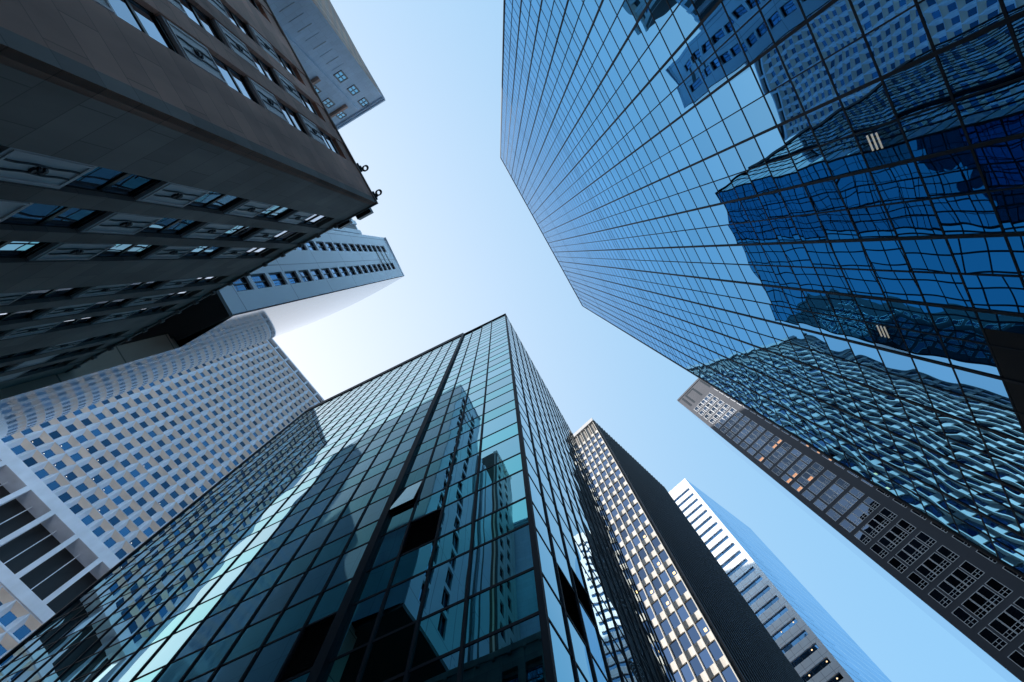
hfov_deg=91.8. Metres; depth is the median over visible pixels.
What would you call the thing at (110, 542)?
window
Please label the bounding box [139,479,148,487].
window
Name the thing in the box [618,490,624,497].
window
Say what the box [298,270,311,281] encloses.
window
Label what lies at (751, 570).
ribbon window
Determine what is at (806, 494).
window
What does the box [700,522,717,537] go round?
ribbon window
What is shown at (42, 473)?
window
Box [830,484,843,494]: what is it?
window
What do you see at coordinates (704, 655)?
window
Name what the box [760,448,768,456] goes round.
window
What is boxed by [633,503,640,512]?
window
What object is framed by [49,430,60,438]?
window
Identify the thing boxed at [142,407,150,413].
window
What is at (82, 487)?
window
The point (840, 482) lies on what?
window
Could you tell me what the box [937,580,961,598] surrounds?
window
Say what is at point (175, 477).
window
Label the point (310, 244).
window
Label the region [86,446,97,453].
window
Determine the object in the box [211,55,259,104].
window
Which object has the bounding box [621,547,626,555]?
window
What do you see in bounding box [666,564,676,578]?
window
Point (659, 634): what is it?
window
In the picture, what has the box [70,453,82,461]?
window
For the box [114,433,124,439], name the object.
window
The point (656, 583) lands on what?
window
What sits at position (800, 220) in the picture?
glass tower
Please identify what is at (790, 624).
ribbon window
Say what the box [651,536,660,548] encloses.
window
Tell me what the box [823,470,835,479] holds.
window
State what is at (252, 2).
window
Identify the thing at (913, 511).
window
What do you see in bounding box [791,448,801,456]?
window
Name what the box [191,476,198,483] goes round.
window
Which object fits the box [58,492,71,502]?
window
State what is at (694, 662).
window
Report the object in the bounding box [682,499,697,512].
ribbon window
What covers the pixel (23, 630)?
window
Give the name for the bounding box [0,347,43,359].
window
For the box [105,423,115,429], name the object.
window
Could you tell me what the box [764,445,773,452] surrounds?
window
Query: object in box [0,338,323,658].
cell fronted tower
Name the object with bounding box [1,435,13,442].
window
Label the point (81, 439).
window
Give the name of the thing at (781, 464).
window
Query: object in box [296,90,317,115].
window
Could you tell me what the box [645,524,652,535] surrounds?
window
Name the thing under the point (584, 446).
window
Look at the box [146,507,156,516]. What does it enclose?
window
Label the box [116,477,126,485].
window
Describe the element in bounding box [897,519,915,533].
window
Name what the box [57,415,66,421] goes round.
window
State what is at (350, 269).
window
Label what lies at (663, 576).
window
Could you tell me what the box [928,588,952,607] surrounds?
window
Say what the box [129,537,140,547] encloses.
window
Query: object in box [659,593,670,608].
window
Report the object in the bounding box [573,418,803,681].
ribbed tower
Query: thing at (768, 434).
window
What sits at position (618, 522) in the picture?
window
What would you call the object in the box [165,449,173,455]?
window
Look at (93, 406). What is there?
window
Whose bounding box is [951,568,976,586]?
window
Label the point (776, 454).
window
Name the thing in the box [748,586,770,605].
ribbon window
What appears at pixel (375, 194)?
roof lamp
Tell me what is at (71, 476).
window
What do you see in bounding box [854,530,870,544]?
window
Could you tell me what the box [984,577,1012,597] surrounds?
window
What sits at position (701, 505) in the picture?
ribbon window
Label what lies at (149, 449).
window
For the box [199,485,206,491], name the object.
window
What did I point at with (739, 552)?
ribbon window
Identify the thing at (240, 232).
window
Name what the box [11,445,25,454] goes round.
window
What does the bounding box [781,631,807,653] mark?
ribbon window
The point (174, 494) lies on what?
window
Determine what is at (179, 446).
window
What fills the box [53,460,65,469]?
window
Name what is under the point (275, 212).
window
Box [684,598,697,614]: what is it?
window
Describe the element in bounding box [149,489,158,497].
window
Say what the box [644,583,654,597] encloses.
window
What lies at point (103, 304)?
window
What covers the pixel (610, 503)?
window
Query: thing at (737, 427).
window
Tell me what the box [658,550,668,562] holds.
window
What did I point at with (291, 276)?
window
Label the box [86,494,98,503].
window
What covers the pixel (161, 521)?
window
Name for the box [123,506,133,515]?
window
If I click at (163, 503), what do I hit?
window
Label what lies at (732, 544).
ribbon window
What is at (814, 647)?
ribbon window
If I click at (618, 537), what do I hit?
window
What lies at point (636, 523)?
window
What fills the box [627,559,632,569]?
window
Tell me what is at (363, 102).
window
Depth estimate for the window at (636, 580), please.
70.48 m
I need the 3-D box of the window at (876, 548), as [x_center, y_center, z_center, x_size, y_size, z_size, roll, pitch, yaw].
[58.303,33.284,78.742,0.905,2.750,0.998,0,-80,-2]
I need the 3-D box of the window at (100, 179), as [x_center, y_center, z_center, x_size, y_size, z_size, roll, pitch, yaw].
[-7.619,-3.141,9.531,0.869,1.867,0.160,-27,-80,3]
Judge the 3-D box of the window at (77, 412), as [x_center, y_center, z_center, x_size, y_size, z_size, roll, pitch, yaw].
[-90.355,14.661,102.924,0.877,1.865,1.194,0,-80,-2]
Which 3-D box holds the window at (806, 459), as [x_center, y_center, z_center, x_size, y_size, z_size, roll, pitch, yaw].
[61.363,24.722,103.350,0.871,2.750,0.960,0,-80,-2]
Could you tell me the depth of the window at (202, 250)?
16.68 m
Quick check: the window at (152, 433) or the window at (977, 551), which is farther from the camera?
the window at (152, 433)
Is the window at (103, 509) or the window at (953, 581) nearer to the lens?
the window at (953, 581)
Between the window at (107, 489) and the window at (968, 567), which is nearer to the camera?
the window at (968, 567)
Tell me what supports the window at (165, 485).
in the cell fronted tower at (91, 495)
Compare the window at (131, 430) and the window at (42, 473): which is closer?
the window at (42, 473)
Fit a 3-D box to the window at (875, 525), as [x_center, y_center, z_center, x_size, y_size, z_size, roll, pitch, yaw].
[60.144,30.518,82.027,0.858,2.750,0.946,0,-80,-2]
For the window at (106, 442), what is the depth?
104.29 m
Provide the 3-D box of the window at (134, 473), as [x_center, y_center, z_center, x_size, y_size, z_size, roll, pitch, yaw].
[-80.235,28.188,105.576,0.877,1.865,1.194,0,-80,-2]
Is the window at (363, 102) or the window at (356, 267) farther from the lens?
the window at (363, 102)
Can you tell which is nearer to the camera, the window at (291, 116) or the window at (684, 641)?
the window at (291, 116)
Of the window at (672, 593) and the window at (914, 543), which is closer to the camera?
the window at (672, 593)
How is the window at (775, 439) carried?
in the apartment tower at (969, 597)
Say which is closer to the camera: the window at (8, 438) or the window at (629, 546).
the window at (629, 546)
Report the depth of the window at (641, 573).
70.43 m
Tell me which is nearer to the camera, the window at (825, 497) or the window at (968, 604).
the window at (968, 604)
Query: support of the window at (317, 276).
in the panelled tower at (330, 272)
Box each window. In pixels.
[0,203,107,228]
[0,241,52,257]
[0,308,46,320]
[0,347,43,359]
[0,611,16,626]
[0,644,6,655]
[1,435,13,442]
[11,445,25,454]
[12,624,30,639]
[16,287,84,300]
[21,428,32,434]
[23,457,37,466]
[24,362,61,373]
[30,438,43,446]
[35,469,48,478]
[40,422,50,427]
[42,449,55,458]
[47,481,60,490]
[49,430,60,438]
[51,315,101,328]
[51,347,88,358]
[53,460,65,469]
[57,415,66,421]
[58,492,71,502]
[59,442,71,450]
[64,472,77,480]
[65,167,161,196]
[65,424,77,432]
[69,503,82,513]
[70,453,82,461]
[73,410,81,415]
[75,483,88,492]
[76,435,86,442]
[81,332,116,342]
[81,418,91,425]
[81,464,92,472]
[81,515,94,525]
[86,298,132,309]
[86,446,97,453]
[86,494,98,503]
[88,404,96,409]
[91,428,101,436]
[91,474,103,483]
[92,526,104,536]
[95,244,160,256]
[96,412,105,419]
[96,456,107,464]
[97,505,109,514]
[101,439,111,446]
[102,485,113,493]
[103,537,115,547]
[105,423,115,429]
[106,467,117,474]
[108,0,179,54]
[108,516,119,525]
[109,407,118,414]
[111,449,120,456]
[113,496,123,504]
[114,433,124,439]
[115,548,126,558]
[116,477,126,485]
[118,417,127,423]
[119,526,130,536]
[120,281,163,290]
[120,459,130,466]
[121,402,130,408]
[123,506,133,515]
[124,442,133,449]
[126,487,136,495]
[127,427,136,433]
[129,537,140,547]
[130,469,139,477]
[131,412,139,418]
[132,306,163,314]
[133,452,142,459]
[133,517,143,525]
[134,398,142,403]
[136,497,146,505]
[137,436,145,443]
[138,342,313,484]
[139,421,147,427]
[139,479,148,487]
[140,218,201,234]
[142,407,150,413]
[143,462,151,469]
[143,527,153,536]
[145,446,154,452]
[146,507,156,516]
[148,431,156,437]
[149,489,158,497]
[150,416,158,422]
[152,472,160,479]
[154,455,162,462]
[156,517,165,526]
[157,440,165,446]
[158,499,167,506]
[159,291,191,299]
[159,425,166,431]
[161,481,169,488]
[163,465,171,471]
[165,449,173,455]
[167,434,175,440]
[167,508,176,516]
[170,491,178,498]
[172,474,180,481]
[174,458,181,464]
[175,443,183,449]
[179,0,224,43]
[179,500,187,507]
[180,483,188,490]
[182,467,190,474]
[184,246,225,255]
[187,191,243,210]
[188,276,218,283]
[189,492,197,499]
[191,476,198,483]
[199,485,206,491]
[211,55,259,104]
[218,226,259,238]
[222,3,254,41]
[233,277,251,291]
[240,248,270,255]
[248,0,260,12]
[248,50,280,86]
[250,274,269,288]
[256,205,293,219]
[268,273,285,285]
[269,231,299,240]
[274,51,296,77]
[277,101,307,134]
[284,271,299,283]
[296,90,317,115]
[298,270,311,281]
[300,214,326,224]
[306,241,315,249]
[310,269,321,279]
[314,85,321,93]
[316,242,325,250]
[317,128,339,154]
[321,269,331,278]
[322,98,334,108]
[326,243,334,250]
[331,268,340,276]
[333,70,347,82]
[334,243,341,250]
[336,111,346,119]
[339,267,347,275]
[347,85,359,95]
[347,267,354,274]
[354,266,361,273]
[357,97,368,106]
[388,481,421,509]
[579,440,590,451]
[607,499,612,507]
[611,508,617,517]
[612,494,618,502]
[614,481,619,488]
[616,518,622,527]
[616,534,621,542]
[617,504,623,512]
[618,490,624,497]
[619,477,624,483]
[620,529,627,539]
[621,513,628,522]
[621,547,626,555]
[622,498,629,506]
[623,484,629,492]
[626,541,633,551]
[627,508,634,517]
[627,524,633,534]
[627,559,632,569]
[628,493,634,502]
[631,553,639,565]
[632,518,640,528]
[632,535,639,546]
[632,574,639,584]
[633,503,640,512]
[637,568,646,580]
[638,513,646,522]
[638,530,646,540]
[638,548,646,559]
[639,589,646,601]
[644,542,653,553]
[644,562,653,574]
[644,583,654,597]
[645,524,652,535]
[646,607,654,619]
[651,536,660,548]
[651,556,660,568]
[651,577,661,590]
[652,600,662,615]
[654,625,663,640]
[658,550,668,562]
[659,570,669,584]
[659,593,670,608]
[660,618,671,635]
[663,646,673,663]
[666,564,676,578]
[667,587,678,602]
[668,612,680,628]
[669,640,681,658]
[673,671,682,681]
[675,489,689,501]
[675,580,686,595]
[676,605,688,621]
[678,494,693,506]
[678,633,691,651]
[680,663,693,681]
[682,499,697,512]
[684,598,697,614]
[686,504,702,518]
[687,625,700,644]
[689,655,703,676]
[691,510,706,524]
[694,388,770,450]
[695,516,712,530]
[696,618,709,636]
[698,648,713,668]
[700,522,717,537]
[705,529,722,544]
[707,641,722,661]
[710,535,728,551]
[711,674,723,681]
[716,543,734,559]
[721,551,740,567]
[721,666,737,681]
[727,559,747,576]
[734,567,754,585]
[741,576,762,595]
[747,447,755,455]
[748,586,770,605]
[755,453,763,461]
[755,596,778,616]
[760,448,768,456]
[763,460,772,468]
[764,431,773,437]
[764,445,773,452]
[764,606,787,627]
[768,441,777,448]
[768,455,778,462]
[771,467,781,475]
[772,436,782,443]
[772,451,782,458]
[772,618,797,640]
[776,447,786,454]
[777,462,787,469]
[781,442,791,449]
[781,474,792,483]
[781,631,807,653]
[782,457,792,465]
[786,453,796,461]
[787,468,797,477]
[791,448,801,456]
[791,464,802,473]
[791,482,802,491]
[791,644,818,667]
[796,460,806,468]
[797,476,808,485]
[801,455,812,464]
[802,472,813,481]
[802,490,814,500]
[802,658,830,681]
[806,467,818,476]
[808,484,820,494]
[811,462,823,471]
[813,480,825,490]
[813,499,826,510]
[817,475,830,485]
[820,493,833,503]
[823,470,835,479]
[825,488,838,499]
[826,509,840,520]
[828,673,843,681]
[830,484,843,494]
[833,503,846,514]
[835,478,849,488]
[838,498,852,509]
[840,519,855,532]
[843,493,857,504]
[846,513,861,525]
[849,487,863,498]
[852,508,867,520]
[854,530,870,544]
[857,503,873,515]
[861,524,878,537]
[863,497,880,508]
[867,519,884,532]
[870,543,888,557]
[873,514,889,526]
[876,488,888,496]
[878,536,895,550]
[879,507,896,520]
[884,531,902,544]
[888,556,907,573]
[890,525,908,539]
[893,499,906,507]
[896,549,915,565]
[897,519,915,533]
[902,544,922,559]
[907,572,928,589]
[908,538,928,553]
[911,510,926,519]
[915,531,936,546]
[915,564,937,581]
[922,558,943,575]
[928,552,951,568]
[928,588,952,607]
[930,522,947,532]
[936,545,959,561]
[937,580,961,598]
[944,574,968,592]
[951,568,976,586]
[952,535,970,547]
[952,606,978,627]
[959,560,984,578]
[961,598,987,618]
[969,591,995,612]
[976,550,996,563]
[976,585,1003,605]
[978,627,1007,650]
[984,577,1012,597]
[988,618,1017,641]
[996,611,1023,633]
[1003,566,1023,580]
[1004,604,1023,624]
[1008,650,1023,669]
[1013,596,1023,609]
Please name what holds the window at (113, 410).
in the cell fronted tower at (91, 495)
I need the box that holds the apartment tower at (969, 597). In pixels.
[677,378,1023,681]
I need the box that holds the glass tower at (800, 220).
[500,0,1023,577]
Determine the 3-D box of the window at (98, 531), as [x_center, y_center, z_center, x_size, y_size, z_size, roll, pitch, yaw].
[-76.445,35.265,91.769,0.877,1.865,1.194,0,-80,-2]
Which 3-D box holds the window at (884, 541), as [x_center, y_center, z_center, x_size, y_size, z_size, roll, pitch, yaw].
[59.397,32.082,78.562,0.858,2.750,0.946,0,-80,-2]
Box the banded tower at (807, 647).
[669,479,890,681]
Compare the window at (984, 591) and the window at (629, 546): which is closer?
the window at (984, 591)
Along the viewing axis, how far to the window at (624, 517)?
83.64 m
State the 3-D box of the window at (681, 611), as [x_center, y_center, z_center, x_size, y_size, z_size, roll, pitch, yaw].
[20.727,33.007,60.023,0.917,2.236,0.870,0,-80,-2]
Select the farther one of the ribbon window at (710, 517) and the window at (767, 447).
the ribbon window at (710, 517)
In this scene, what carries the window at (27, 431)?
in the cell fronted tower at (91, 495)
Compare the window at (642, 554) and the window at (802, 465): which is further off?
the window at (802, 465)
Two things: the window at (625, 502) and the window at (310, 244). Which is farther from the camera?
the window at (625, 502)
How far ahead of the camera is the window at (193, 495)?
114.81 m
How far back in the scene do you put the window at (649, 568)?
70.31 m
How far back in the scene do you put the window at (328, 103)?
61.28 m
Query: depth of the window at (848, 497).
89.07 m
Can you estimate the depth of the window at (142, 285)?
16.80 m
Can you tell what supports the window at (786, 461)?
in the apartment tower at (969, 597)
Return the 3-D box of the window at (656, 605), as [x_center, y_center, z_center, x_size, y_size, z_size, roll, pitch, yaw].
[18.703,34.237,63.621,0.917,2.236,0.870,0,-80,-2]
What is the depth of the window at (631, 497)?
86.61 m
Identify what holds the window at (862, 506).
in the apartment tower at (969, 597)
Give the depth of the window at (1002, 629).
60.50 m
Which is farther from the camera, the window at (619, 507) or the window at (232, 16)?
the window at (619, 507)
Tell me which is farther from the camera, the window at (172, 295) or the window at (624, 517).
the window at (624, 517)
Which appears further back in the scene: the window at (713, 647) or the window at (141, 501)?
the window at (141, 501)
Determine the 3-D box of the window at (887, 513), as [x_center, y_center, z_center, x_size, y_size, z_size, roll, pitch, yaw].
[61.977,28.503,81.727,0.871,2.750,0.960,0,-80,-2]
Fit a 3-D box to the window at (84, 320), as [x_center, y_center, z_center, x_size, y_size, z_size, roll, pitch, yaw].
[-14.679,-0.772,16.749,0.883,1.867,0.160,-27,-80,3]
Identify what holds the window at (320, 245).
in the panelled tower at (330, 272)
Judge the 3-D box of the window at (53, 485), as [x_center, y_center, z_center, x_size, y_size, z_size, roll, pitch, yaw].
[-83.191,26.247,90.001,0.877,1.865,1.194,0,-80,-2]
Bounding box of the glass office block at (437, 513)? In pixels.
[0,313,675,681]
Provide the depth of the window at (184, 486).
114.23 m
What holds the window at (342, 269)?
in the panelled tower at (330, 272)
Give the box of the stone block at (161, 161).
[0,0,377,388]
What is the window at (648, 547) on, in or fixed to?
in the ribbed tower at (708, 625)
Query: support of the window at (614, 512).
in the ribbed tower at (708, 625)
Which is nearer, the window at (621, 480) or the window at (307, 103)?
the window at (307, 103)
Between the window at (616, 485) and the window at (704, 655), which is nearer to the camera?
the window at (704, 655)
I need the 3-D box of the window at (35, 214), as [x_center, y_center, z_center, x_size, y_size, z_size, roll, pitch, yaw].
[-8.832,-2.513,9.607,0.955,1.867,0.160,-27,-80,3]
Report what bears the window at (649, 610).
in the ribbed tower at (708, 625)
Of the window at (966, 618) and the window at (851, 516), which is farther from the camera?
the window at (851, 516)
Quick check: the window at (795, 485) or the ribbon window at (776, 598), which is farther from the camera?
the ribbon window at (776, 598)
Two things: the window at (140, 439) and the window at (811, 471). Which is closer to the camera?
the window at (811, 471)
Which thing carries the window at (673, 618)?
in the ribbed tower at (708, 625)
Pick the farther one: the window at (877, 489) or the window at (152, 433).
the window at (152, 433)
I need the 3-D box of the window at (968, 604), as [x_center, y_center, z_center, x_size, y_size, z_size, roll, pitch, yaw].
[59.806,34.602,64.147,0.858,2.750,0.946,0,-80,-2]
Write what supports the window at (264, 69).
in the stone block at (161, 161)
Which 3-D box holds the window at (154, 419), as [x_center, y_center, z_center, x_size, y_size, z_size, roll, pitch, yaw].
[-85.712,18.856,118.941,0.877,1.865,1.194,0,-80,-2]
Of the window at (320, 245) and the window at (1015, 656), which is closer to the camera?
the window at (320, 245)
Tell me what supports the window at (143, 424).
in the cell fronted tower at (91, 495)
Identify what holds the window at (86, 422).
in the cell fronted tower at (91, 495)
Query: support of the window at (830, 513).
in the apartment tower at (969, 597)
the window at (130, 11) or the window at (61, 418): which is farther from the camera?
the window at (61, 418)
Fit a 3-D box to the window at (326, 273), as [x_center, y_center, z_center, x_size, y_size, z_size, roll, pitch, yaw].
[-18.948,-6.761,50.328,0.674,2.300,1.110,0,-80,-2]
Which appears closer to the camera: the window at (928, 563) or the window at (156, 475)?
the window at (928, 563)
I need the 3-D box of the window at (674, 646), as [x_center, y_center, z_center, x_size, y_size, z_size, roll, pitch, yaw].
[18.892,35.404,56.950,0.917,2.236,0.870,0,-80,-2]
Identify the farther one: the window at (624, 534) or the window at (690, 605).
the window at (624, 534)
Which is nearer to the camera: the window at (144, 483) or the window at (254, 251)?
the window at (254, 251)
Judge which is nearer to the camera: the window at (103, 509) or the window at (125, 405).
the window at (103, 509)
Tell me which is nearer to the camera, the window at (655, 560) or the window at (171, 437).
the window at (655, 560)
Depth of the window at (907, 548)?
74.79 m
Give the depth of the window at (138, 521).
99.56 m
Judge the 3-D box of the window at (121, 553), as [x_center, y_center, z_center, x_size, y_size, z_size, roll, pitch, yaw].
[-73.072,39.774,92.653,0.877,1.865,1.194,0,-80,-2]
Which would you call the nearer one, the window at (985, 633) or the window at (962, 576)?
the window at (985, 633)
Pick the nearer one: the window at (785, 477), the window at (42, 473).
the window at (42, 473)
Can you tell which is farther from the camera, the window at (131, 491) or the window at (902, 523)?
the window at (131, 491)
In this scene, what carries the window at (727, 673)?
in the ribbed tower at (708, 625)
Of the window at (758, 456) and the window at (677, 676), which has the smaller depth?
the window at (677, 676)
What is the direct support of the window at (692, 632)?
in the ribbed tower at (708, 625)
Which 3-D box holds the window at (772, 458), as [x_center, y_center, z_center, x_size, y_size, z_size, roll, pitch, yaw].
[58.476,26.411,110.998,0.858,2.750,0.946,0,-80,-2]
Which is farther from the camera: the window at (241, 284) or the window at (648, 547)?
the window at (648, 547)
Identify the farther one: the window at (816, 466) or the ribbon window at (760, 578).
the ribbon window at (760, 578)
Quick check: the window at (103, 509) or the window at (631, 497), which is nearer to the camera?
the window at (631, 497)
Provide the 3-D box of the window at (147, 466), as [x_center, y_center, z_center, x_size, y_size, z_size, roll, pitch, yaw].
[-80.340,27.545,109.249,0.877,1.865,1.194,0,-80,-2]
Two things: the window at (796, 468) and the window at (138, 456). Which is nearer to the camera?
the window at (796, 468)
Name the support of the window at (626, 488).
in the ribbed tower at (708, 625)
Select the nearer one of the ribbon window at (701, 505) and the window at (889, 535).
the window at (889, 535)
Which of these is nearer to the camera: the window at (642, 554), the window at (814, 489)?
the window at (642, 554)
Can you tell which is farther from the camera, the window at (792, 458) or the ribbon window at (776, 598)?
the ribbon window at (776, 598)
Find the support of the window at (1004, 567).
in the apartment tower at (969, 597)
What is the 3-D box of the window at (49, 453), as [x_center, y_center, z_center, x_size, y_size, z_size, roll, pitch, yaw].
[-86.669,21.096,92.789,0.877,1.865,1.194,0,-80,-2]
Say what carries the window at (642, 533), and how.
in the ribbed tower at (708, 625)
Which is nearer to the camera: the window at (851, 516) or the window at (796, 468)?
the window at (851, 516)
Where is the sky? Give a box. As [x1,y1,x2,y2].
[273,0,1006,681]
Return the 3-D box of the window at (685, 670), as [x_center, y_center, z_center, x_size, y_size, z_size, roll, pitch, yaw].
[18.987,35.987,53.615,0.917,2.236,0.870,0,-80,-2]
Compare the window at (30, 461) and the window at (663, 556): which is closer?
the window at (663, 556)
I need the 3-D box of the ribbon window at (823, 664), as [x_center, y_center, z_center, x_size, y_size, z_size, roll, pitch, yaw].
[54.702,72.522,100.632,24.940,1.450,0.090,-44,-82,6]
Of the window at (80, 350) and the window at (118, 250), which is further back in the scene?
the window at (80, 350)
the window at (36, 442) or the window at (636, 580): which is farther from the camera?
the window at (36, 442)
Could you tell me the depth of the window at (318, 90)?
56.81 m
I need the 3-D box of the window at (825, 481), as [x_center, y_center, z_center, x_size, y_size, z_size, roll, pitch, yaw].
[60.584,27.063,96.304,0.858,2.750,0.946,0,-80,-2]
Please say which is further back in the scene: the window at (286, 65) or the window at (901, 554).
the window at (901, 554)
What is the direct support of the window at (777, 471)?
in the apartment tower at (969, 597)
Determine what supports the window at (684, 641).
in the ribbed tower at (708, 625)
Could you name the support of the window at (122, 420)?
in the cell fronted tower at (91, 495)
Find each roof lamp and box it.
[356,163,368,171]
[372,189,381,199]
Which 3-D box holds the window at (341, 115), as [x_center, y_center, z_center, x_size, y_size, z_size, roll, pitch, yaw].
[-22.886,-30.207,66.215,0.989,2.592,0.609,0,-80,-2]
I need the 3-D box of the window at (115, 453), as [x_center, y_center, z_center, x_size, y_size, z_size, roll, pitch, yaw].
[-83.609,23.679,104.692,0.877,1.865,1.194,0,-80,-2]
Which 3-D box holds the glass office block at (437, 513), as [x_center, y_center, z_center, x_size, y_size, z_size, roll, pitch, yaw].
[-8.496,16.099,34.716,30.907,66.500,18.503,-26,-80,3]
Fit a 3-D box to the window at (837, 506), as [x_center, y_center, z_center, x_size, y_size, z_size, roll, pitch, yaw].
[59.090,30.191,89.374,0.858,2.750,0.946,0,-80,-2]
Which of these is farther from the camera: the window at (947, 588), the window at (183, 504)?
the window at (183, 504)
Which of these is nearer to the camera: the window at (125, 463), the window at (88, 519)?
the window at (88, 519)
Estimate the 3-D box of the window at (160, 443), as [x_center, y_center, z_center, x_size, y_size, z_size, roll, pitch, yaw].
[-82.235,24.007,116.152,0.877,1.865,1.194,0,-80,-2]
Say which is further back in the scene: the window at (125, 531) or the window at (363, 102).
the window at (125, 531)
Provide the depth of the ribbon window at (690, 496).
168.91 m
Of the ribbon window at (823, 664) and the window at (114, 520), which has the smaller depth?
the window at (114, 520)
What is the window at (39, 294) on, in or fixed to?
in the stone block at (161, 161)
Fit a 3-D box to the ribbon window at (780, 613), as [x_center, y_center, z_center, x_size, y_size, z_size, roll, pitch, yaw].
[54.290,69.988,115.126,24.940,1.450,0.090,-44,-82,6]
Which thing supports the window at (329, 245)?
in the panelled tower at (330, 272)
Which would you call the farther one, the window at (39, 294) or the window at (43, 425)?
the window at (43, 425)
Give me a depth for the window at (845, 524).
85.87 m
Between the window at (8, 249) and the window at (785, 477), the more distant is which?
the window at (785, 477)
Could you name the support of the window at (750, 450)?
in the apartment tower at (969, 597)
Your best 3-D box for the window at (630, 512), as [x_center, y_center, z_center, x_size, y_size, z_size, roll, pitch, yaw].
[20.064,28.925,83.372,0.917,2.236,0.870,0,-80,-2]
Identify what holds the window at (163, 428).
in the cell fronted tower at (91, 495)
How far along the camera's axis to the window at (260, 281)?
36.58 m
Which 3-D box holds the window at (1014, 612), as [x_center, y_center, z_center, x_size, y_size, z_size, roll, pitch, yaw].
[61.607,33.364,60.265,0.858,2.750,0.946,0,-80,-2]
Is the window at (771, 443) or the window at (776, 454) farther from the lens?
the window at (771, 443)
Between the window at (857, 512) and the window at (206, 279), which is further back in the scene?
the window at (857, 512)
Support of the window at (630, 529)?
in the ribbed tower at (708, 625)
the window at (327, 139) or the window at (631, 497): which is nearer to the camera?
the window at (327, 139)
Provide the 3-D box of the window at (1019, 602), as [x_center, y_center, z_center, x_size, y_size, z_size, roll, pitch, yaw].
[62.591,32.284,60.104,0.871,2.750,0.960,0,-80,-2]
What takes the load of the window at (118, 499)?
in the cell fronted tower at (91, 495)
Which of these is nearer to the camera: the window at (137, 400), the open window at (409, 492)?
the open window at (409, 492)
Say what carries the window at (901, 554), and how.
in the apartment tower at (969, 597)
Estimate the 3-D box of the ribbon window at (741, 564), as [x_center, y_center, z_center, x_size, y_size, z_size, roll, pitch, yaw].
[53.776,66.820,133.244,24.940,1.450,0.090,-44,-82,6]
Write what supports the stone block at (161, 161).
on the street
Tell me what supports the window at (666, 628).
in the ribbed tower at (708, 625)
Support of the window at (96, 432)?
in the cell fronted tower at (91, 495)
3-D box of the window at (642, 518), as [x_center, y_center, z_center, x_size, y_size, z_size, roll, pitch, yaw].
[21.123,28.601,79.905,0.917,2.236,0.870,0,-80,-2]
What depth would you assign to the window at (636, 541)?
76.95 m
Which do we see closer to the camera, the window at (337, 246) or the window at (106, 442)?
the window at (337, 246)
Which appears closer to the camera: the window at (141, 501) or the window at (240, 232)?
the window at (240, 232)
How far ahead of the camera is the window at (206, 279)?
20.26 m
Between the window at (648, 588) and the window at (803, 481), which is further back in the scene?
the window at (803, 481)
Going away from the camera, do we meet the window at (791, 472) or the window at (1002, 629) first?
the window at (1002, 629)
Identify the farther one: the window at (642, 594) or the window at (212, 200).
the window at (642, 594)
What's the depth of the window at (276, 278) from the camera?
39.40 m
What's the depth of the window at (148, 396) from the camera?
140.54 m
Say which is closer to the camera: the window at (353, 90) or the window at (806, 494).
the window at (353, 90)
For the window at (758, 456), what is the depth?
115.09 m
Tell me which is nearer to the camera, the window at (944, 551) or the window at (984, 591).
the window at (984, 591)
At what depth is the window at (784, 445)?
110.58 m
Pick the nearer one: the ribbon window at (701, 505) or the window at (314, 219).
the window at (314, 219)
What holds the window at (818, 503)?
in the apartment tower at (969, 597)
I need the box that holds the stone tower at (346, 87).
[266,0,385,129]
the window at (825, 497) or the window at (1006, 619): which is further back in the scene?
the window at (825, 497)
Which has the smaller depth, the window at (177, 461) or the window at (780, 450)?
the window at (780, 450)
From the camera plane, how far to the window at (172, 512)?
107.35 m
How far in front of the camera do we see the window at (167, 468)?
113.45 m
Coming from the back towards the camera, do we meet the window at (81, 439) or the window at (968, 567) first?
the window at (81, 439)
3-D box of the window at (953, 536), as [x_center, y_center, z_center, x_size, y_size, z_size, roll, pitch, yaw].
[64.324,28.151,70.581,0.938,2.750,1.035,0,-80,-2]
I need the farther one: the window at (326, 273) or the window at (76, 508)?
the window at (76, 508)
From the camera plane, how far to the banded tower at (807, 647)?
123.27 m
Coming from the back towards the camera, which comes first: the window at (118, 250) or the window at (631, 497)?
the window at (631, 497)
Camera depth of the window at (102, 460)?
101.08 m
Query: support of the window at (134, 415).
in the cell fronted tower at (91, 495)
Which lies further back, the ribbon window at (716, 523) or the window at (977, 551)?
the ribbon window at (716, 523)
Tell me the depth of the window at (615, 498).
90.33 m
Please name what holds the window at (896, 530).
in the apartment tower at (969, 597)
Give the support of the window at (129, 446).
in the cell fronted tower at (91, 495)
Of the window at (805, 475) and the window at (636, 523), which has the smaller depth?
the window at (636, 523)
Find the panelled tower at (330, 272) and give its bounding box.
[0,218,404,438]
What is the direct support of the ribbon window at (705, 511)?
in the banded tower at (807, 647)
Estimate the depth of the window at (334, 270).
53.63 m
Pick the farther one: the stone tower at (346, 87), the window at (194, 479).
the window at (194, 479)
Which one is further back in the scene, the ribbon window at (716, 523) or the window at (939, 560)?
the ribbon window at (716, 523)
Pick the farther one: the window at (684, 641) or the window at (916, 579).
the window at (916, 579)
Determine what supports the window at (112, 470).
in the cell fronted tower at (91, 495)
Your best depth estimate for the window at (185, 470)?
117.51 m
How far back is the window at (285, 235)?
20.08 m
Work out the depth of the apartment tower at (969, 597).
79.51 m
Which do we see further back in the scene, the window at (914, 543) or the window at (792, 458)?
the window at (792, 458)
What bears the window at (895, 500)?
in the apartment tower at (969, 597)
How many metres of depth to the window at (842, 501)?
89.18 m
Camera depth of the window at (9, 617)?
73.00 m
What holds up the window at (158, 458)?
in the cell fronted tower at (91, 495)

